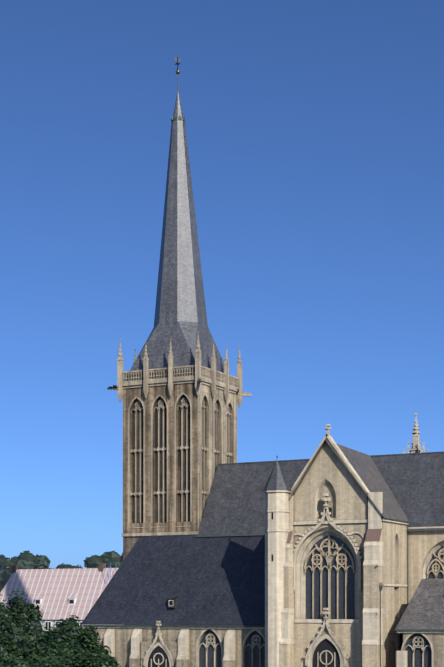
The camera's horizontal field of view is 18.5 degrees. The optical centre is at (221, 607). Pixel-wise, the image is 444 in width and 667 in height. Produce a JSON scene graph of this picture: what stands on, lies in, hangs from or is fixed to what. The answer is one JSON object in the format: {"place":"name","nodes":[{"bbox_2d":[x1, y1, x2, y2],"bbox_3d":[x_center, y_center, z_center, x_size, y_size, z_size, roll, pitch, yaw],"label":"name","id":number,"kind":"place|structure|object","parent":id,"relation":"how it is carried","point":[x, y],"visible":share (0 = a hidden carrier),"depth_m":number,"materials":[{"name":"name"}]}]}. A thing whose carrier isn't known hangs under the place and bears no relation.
{"place":"outdoors","nodes":[
{"label":"outdoors","id":0,"kind":"place"},
{"bbox_2d":[0,0,443,568],"label":"sky","id":1,"kind":"structure","parent":0,"point":[315,128],"materials":[{"name":"blue"}]},
{"label":"ground","id":2,"kind":"structure","parent":0,"visible":0},
{"bbox_2d":[0,563,117,630],"bbox_3d":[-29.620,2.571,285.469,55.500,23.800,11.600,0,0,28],"label":"pink roof house","id":3,"kind":"structure","parent":2,"relation":"on","point":[54,595],"depth_m":284.28,"materials":[{"name":"white"}]},
{"bbox_2d":[0,590,121,666],"bbox_3d":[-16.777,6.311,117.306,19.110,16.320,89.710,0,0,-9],"label":"trees","id":4,"kind":"object","parent":2,"relation":"on","point":[26,640],"visible":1,"depth_m":124.79,"materials":[{"name":"green plant"}]},
{"bbox_2d":[0,550,122,591],"bbox_3d":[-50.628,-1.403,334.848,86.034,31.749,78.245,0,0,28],"label":"trees","id":5,"kind":"object","parent":2,"relation":"on","point":[26,560],"visible":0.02,"depth_m":330.88,"materials":[{"name":"green plant"}]},
{"bbox_2d":[80,534,264,666],"bbox_3d":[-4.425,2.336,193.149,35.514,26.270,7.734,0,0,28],"label":"aisle","id":6,"kind":"object","parent":2,"relation":"on","point":[160,597],"visible":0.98,"depth_m":192.56,"materials":[{"name":"stone"}]},
{"bbox_2d":[107,331,251,625],"bbox_3d":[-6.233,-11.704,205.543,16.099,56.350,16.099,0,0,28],"label":"tower","id":7,"kind":"structure","parent":2,"relation":"on","point":[179,438],"depth_m":200.51,"materials":[{"name":"stone"}]},
{"bbox_2d":[127,57,232,383],"bbox_3d":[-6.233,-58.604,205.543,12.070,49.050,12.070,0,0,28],"label":"spire","id":8,"kind":"structure","parent":7,"relation":"on","point":[180,319],"depth_m":203.06,"materials":[{"name":"stone"}]},
{"bbox_2d":[196,451,443,625],"bbox_3d":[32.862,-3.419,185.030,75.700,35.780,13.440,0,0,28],"label":"church roof","id":9,"kind":"structure","parent":2,"relation":"on","point":[235,504],"depth_m":194.04,"materials":[{"name":"stone"}]},
{"bbox_2d":[263,424,408,666],"bbox_3d":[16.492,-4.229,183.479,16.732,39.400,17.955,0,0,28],"label":"transept","id":10,"kind":"structure","parent":2,"relation":"on","point":[336,568],"depth_m":178.48,"materials":[{"name":"stone"}]},
{"bbox_2d":[403,413,428,453],"bbox_3d":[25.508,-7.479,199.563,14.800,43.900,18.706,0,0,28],"label":"pinnacle","id":11,"kind":"structure","parent":2,"relation":"on","point":[416,447],"depth_m":206.04,"materials":[{"name":"stone"}]},
{"bbox_2d":[395,579,443,666],"bbox_3d":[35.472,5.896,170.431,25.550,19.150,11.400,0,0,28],"label":"chapel","id":12,"kind":"structure","parent":2,"relation":"on","point":[420,625],"depth_m":171.38,"materials":[{"name":"stone"}]},
{"bbox_2d":[408,526,443,603],"bbox_3d":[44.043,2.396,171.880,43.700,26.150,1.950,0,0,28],"label":"church wall","id":13,"kind":"structure","parent":2,"relation":"on","point":[425,554],"depth_m":181.34,"materials":[{"name":"stone"}]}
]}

